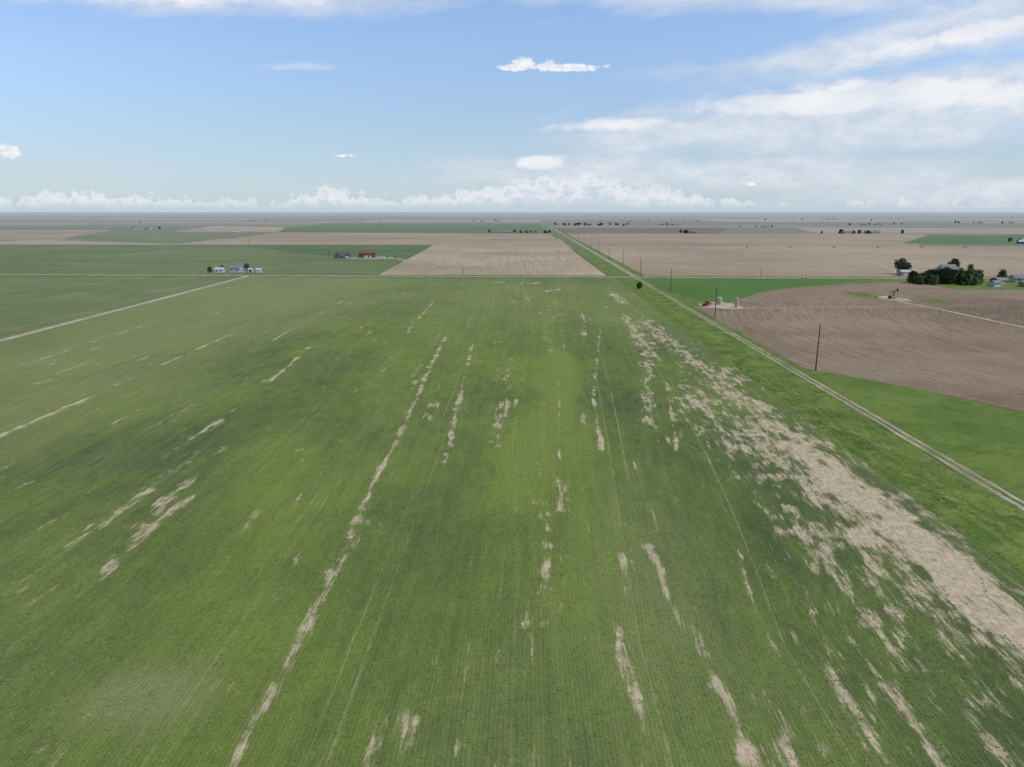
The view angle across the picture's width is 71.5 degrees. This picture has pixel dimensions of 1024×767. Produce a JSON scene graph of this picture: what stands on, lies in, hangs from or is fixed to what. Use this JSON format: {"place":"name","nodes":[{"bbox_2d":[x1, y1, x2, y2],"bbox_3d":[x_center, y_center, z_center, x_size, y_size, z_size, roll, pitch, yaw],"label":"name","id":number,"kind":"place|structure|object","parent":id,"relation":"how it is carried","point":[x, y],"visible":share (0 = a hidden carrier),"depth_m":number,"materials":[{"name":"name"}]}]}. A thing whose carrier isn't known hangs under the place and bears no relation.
{"place":"outdoors","nodes":[
{"label":"outdoors","id":0,"kind":"place"},
{"bbox_2d":[0,230,110,239],"bbox_3d":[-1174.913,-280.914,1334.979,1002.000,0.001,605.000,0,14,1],"label":"field","id":1,"kind":"structure","parent":0,"point":[30,234],"depth_m":1298.62,"materials":[{"name":"beige soil"}]},
{"bbox_2d":[0,276,238,338],"bbox_3d":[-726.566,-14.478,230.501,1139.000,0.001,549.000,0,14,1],"label":"field","id":2,"kind":"structure","parent":0,"point":[29,303],"depth_m":354.42,"materials":[{"name":"green plant"}]},
{"bbox_2d":[61,232,275,243],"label":"field","id":3,"kind":"structure","parent":0,"point":[172,237],"depth_m":1145.74,"materials":[{"name":"brown soil"}]},
{"bbox_2d":[0,244,408,274],"bbox_3d":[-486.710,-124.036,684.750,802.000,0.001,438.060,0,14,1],"label":"field","id":4,"kind":"structure","parent":0,"point":[141,259],"depth_m":602.96,"materials":[{"name":"green plant"}]},
{"bbox_2d":[214,267,224,271],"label":"house","id":5,"kind":"structure","parent":0,"point":[219,269],"depth_m":482.98,"materials":[{"name":"white paint"}]},
{"bbox_2d":[174,226,284,231],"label":"field","id":6,"kind":"structure","parent":0,"point":[236,228],"depth_m":1670.01,"materials":[{"name":"beige soil"}]},
{"bbox_2d":[229,265,243,271],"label":"house","id":7,"kind":"structure","parent":0,"point":[234,268],"depth_m":488.27,"materials":[{"name":"white paint"}]},
{"bbox_2d":[248,245,431,257],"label":"field","id":8,"kind":"structure","parent":0,"point":[401,251],"depth_m":779.33,"materials":[{"name":"green plant"}]},
{"bbox_2d":[358,252,374,257],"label":"barn","id":9,"kind":"structure","parent":0,"point":[366,254],"depth_m":635.83,"materials":[{"name":"red metal"}]},
{"bbox_2d":[186,232,563,244],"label":"field","id":10,"kind":"structure","parent":0,"point":[432,238],"depth_m":1063.16,"materials":[{"name":"green plant"}]},
{"bbox_2d":[281,224,547,232],"bbox_3d":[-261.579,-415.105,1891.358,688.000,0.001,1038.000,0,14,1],"label":"field","id":11,"kind":"structure","parent":0,"point":[437,228],"depth_m":1771.32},
{"bbox_2d":[379,245,606,275],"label":"field","id":12,"kind":"structure","parent":0,"point":[499,260],"depth_m":578.79,"materials":[{"name":"beige soil"}]},
{"bbox_2d":[0,274,990,278],"bbox_3d":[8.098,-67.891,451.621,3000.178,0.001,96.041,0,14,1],"label":"gravel road","id":13,"kind":"structure","parent":0,"point":[450,276],"depth_m":452.44,"materials":[{"name":"grey gravel"}]},
{"bbox_2d":[0,277,1023,766],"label":"field","id":14,"kind":"structure","parent":0,"point":[374,385],"depth_m":87.12,"materials":[{"name":"green plant"}]},
{"bbox_2d":[0,212,1023,338],"bbox_3d":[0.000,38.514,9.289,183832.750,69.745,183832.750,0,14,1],"label":"ground","id":15,"kind":"structure","parent":0,"point":[119,223],"depth_m":3408.14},
{"bbox_2d":[0,276,247,341],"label":"dirt lane","id":16,"kind":"structure","parent":15,"relation":"on","point":[34,331],"depth_m":287.70,"materials":[{"name":"beige soil"}]},
{"bbox_2d":[203,271,263,273],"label":"farmyard","id":17,"kind":"structure","parent":15,"relation":"on","point":[228,272],"depth_m":482.49,"materials":[{"name":"beige gravel"}]},
{"bbox_2d":[241,268,252,271],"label":"shed","id":18,"kind":"structure","parent":17,"relation":"on","point":[243,270],"depth_m":485.99,"materials":[{"name":"white paint"}]},
{"bbox_2d":[349,257,394,258],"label":"farmyard","id":19,"kind":"structure","parent":15,"relation":"on","point":[372,258],"depth_m":627.80,"materials":[{"name":"beige gravel"}]},
{"bbox_2d":[335,252,350,257],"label":"farmhouse","id":20,"kind":"object","parent":19,"relation":"on","point":[342,254],"visible":1,"depth_m":630.36,"materials":[{"name":"grey stone"}]},
{"bbox_2d":[0,273,1008,279],"bbox_3d":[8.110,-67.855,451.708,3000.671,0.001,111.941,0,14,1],"label":"verge","id":21,"kind":"structure","parent":15,"relation":"on","point":[394,276],"depth_m":453.07,"materials":[{"name":"green plant"}]},
{"bbox_2d":[996,269,1007,278],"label":"tree","id":22,"kind":"object","parent":21,"relation":"on","point":[1002,273],"visible":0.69,"depth_m":430.50,"materials":[{"name":"green plant"}]},
{"bbox_2d":[541,224,629,275],"bbox_3d":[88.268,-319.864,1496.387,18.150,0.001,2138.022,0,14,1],"label":"verge","id":23,"kind":"structure","parent":15,"relation":"on","point":[606,267],"depth_m":641.61,"materials":[{"name":"green plant"}]},
{"bbox_2d":[547,224,645,275],"bbox_3d":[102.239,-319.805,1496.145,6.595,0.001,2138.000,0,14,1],"label":"verge","id":24,"kind":"structure","parent":15,"relation":"on","point":[631,270],"depth_m":627.80,"materials":[{"name":"green plant"}]},
{"bbox_2d":[0,0,1023,211],"label":"sky","id":25,"kind":"structure","parent":0,"point":[106,105],"materials":[{"name":"blue"}]},
{"bbox_2d":[546,224,639,277],"bbox_3d":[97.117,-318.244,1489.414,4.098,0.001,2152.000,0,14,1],"label":"gravel road","id":26,"kind":"structure","parent":0,"point":[619,267],"depth_m":607.33,"materials":[{"name":"grey gravel"}]},
{"bbox_2d":[556,228,725,233],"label":"field","id":27,"kind":"structure","parent":0,"point":[638,230],"depth_m":1579.65,"materials":[{"name":"brown soil"}]},
{"bbox_2d":[698,302,742,308],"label":"gravel pad","id":28,"kind":"object","parent":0,"point":[723,305],"visible":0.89,"depth_m":312.36,"materials":[{"name":"beige gravel"}]},
{"bbox_2d":[716,296,721,304],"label":"storage tank","id":29,"kind":"object","parent":28,"relation":"on","point":[719,300],"visible":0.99,"depth_m":315.61,"materials":[{"name":"white metal"}]},
{"bbox_2d":[734,297,738,307],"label":"storage tank","id":30,"kind":"object","parent":28,"relation":"on","point":[736,302],"visible":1,"depth_m":304.61,"materials":[{"name":"white metal"}]},
{"bbox_2d":[568,234,926,245],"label":"field","id":31,"kind":"structure","parent":0,"point":[761,239],"depth_m":1062.89,"materials":[{"name":"beige soil"}]},
{"bbox_2d":[645,279,856,301],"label":"field","id":32,"kind":"structure","parent":0,"point":[705,289],"depth_m":397.68,"materials":[{"name":"green plant"}]},
{"bbox_2d":[692,307,816,307],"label":"dirt path","id":33,"kind":"structure","parent":0,"point":[762,307],"depth_m":305.70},
{"bbox_2d":[588,245,1023,276],"bbox_3d":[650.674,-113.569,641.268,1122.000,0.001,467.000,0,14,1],"label":"field","id":34,"kind":"structure","parent":0,"point":[698,260],"depth_m":615.35,"materials":[{"name":"brown soil"}]},
{"bbox_2d":[746,244,966,247],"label":"irrigation pivot","id":35,"kind":"object","parent":34,"relation":"on","point":[834,246],"visible":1,"depth_m":820.77,"materials":[{"name":"metal"}]},
{"bbox_2d":[848,256,896,272],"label":"dirt path","id":36,"kind":"structure","parent":34,"relation":"on","point":[887,268],"depth_m":555.75,"materials":[{"name":"beige soil"}]},
{"bbox_2d":[894,258,907,270],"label":"tree","id":37,"kind":"object","parent":34,"relation":"on","point":[901,263],"visible":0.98,"depth_m":466.74,"materials":[{"name":"green plant"}]},
{"bbox_2d":[896,270,917,275],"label":"shed","id":38,"kind":"structure","parent":34,"relation":"on","point":[902,272],"depth_m":457.04,"materials":[{"name":"beige"}]},
{"bbox_2d":[903,262,911,269],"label":"tree","id":39,"kind":"object","parent":34,"relation":"on","point":[908,266],"visible":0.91,"depth_m":465.03,"materials":[{"name":"green plant"}]},
{"bbox_2d":[937,264,958,269],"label":"farmhouse","id":40,"kind":"object","parent":34,"relation":"on","point":[952,266],"visible":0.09,"depth_m":450.91,"materials":[{"name":"white paint"}]},
{"bbox_2d":[947,258,960,269],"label":"tree","id":41,"kind":"object","parent":34,"relation":"on","point":[955,261],"visible":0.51,"depth_m":463.99,"materials":[{"name":"green plant"}]},
{"bbox_2d":[616,277,1023,577],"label":"verge","id":42,"kind":"structure","parent":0,"point":[698,328],"depth_m":122.29,"materials":[{"name":"green plant"}]},
{"bbox_2d":[636,282,642,288],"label":"tree","id":43,"kind":"object","parent":42,"relation":"on","point":[639,284],"visible":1,"depth_m":377.40,"materials":[{"name":"green plant"}]},
{"bbox_2d":[635,278,1023,511],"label":"lane","id":44,"kind":"structure","parent":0,"point":[967,472],"depth_m":139.41,"materials":[{"name":"beige soil"}]},
{"bbox_2d":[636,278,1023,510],"bbox_3d":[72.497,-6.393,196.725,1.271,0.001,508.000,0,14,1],"label":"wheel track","id":45,"kind":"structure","parent":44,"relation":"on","point":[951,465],"depth_m":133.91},
{"bbox_2d":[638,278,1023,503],"bbox_3d":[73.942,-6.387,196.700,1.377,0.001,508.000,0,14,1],"label":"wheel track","id":46,"kind":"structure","parent":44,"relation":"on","point":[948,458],"depth_m":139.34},
{"bbox_2d":[642,279,1023,509],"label":"pasture","id":47,"kind":"structure","parent":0,"point":[985,437],"depth_m":140.90,"materials":[{"name":"green plant"}]},
{"bbox_2d":[697,280,1023,412],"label":"field","id":48,"kind":"structure","parent":0,"point":[929,349],"depth_m":240.52,"materials":[{"name":"brown soil"}]},
{"bbox_2d":[815,323,820,370],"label":"power pole","id":49,"kind":"object","parent":48,"relation":"on","point":[817,349],"visible":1,"depth_m":183.20,"materials":[{"name":"brown wood"}]},
{"bbox_2d":[846,292,878,297],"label":"grass patch","id":50,"kind":"object","parent":48,"relation":"on","point":[864,294],"visible":1,"depth_m":354.06,"materials":[{"name":"green plant"}]},
{"bbox_2d":[878,296,910,300],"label":"well pad","id":51,"kind":"object","parent":48,"relation":"on","point":[896,298],"visible":0.95,"depth_m":337.60,"materials":[{"name":"beige gravel"}]},
{"bbox_2d":[888,288,898,298],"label":"pump jack","id":52,"kind":"object","parent":51,"relation":"on","point":[893,294],"visible":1,"depth_m":337.04,"materials":[{"name":"orange paint"}]},
{"bbox_2d":[907,270,916,282],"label":"tree","id":53,"kind":"object","parent":48,"relation":"on","point":[911,275],"visible":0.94,"depth_m":410.20,"materials":[{"name":"green plant"}]},
{"bbox_2d":[916,275,924,284],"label":"tree","id":54,"kind":"object","parent":48,"relation":"on","point":[919,280],"visible":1,"depth_m":401.83,"materials":[{"name":"green plant"}]},
{"bbox_2d":[923,272,931,283],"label":"tree","id":55,"kind":"object","parent":48,"relation":"on","point":[927,276],"visible":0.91,"depth_m":404.22,"materials":[{"name":"green plant"}]},
{"bbox_2d":[921,298,951,302],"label":"grass patch","id":56,"kind":"object","parent":48,"relation":"on","point":[937,300],"visible":1,"depth_m":330.06,"materials":[{"name":"green plant"}]},
{"bbox_2d":[935,268,947,283],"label":"tree","id":57,"kind":"object","parent":48,"relation":"on","point":[939,272],"visible":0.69,"depth_m":404.60,"materials":[{"name":"green plant"}]},
{"bbox_2d":[967,269,979,284],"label":"tree","id":58,"kind":"object","parent":48,"relation":"on","point":[976,277],"visible":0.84,"depth_m":396.75,"materials":[{"name":"green plant"}]},
{"bbox_2d":[798,228,1023,233],"bbox_3d":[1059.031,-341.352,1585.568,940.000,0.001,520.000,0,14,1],"label":"field","id":59,"kind":"structure","parent":0,"point":[946,230],"depth_m":1579.65,"materials":[{"name":"brown soil"}]},
{"bbox_2d":[841,231,851,233],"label":"shed","id":60,"kind":"structure","parent":59,"relation":"on","point":[846,232],"depth_m":1352.79,"materials":[{"name":"beige metal"}]},
{"bbox_2d":[895,300,1023,327],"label":"dirt path","id":61,"kind":"structure","parent":0,"point":[962,314],"depth_m":284.75,"materials":[{"name":"beige soil"}]},
{"bbox_2d":[902,235,1023,243],"bbox_3d":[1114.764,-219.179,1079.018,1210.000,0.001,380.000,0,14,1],"label":"field","id":62,"kind":"structure","parent":0,"point":[965,239],"depth_m":1062.36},
{"bbox_2d":[936,281,1023,289],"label":"farmyard","id":63,"kind":"structure","parent":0,"point":[986,286],"depth_m":391.94,"materials":[{"name":"green plant"}]},
{"bbox_2d":[929,275,939,284],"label":"tree","id":64,"kind":"object","parent":63,"relation":"on","point":[934,280],"visible":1,"depth_m":399.54,"materials":[{"name":"green plant"}]},
{"bbox_2d":[939,268,952,283],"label":"tree","id":65,"kind":"object","parent":63,"relation":"on","point":[947,276],"visible":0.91,"depth_m":402.40,"materials":[{"name":"green plant"}]},
{"bbox_2d":[946,274,957,283],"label":"tree","id":66,"kind":"object","parent":63,"relation":"on","point":[954,279],"visible":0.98,"depth_m":401.59,"materials":[{"name":"green plant"}]},
{"bbox_2d":[954,269,960,282],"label":"tree","id":67,"kind":"object","parent":63,"relation":"on","point":[957,272],"visible":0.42,"depth_m":407.03,"materials":[{"name":"green plant"}]},
{"bbox_2d":[959,269,974,284],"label":"tree","id":68,"kind":"object","parent":63,"relation":"on","point":[965,276],"visible":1,"depth_m":396.83,"materials":[{"name":"green plant"}]},
{"bbox_2d":[967,263,974,269],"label":"tree","id":69,"kind":"object","parent":63,"relation":"on","point":[970,266],"visible":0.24,"depth_m":402.04,"materials":[{"name":"green plant"}]},
{"bbox_2d":[976,269,984,284],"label":"tree","id":70,"kind":"object","parent":63,"relation":"on","point":[981,274],"visible":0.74,"depth_m":397.79,"materials":[{"name":"green plant"}]},
{"bbox_2d":[988,280,1001,286],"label":"shed","id":71,"kind":"structure","parent":63,"relation":"on","point":[995,283],"depth_m":390.16,"materials":[{"name":"white paint"}]},
{"bbox_2d":[989,277,1009,283],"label":"shed","id":72,"kind":"structure","parent":63,"relation":"on","point":[1004,280],"depth_m":402.80,"materials":[{"name":"beige"}]},
{"bbox_2d":[1017,281,1023,286],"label":"shed","id":73,"kind":"structure","parent":63,"relation":"on","point":[1021,283],"depth_m":391.48,"materials":[{"name":"beige"}]},
{"bbox_2d":[1008,274,1023,281],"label":"house","id":74,"kind":"structure","parent":0,"point":[1014,278],"depth_m":415.07,"materials":[{"name":"beige"}]},
{"bbox_2d":[1016,240,1023,243],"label":"shed","id":75,"kind":"structure","parent":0,"point":[1020,241],"depth_m":917.38,"materials":[{"name":"white metal"}]}
]}

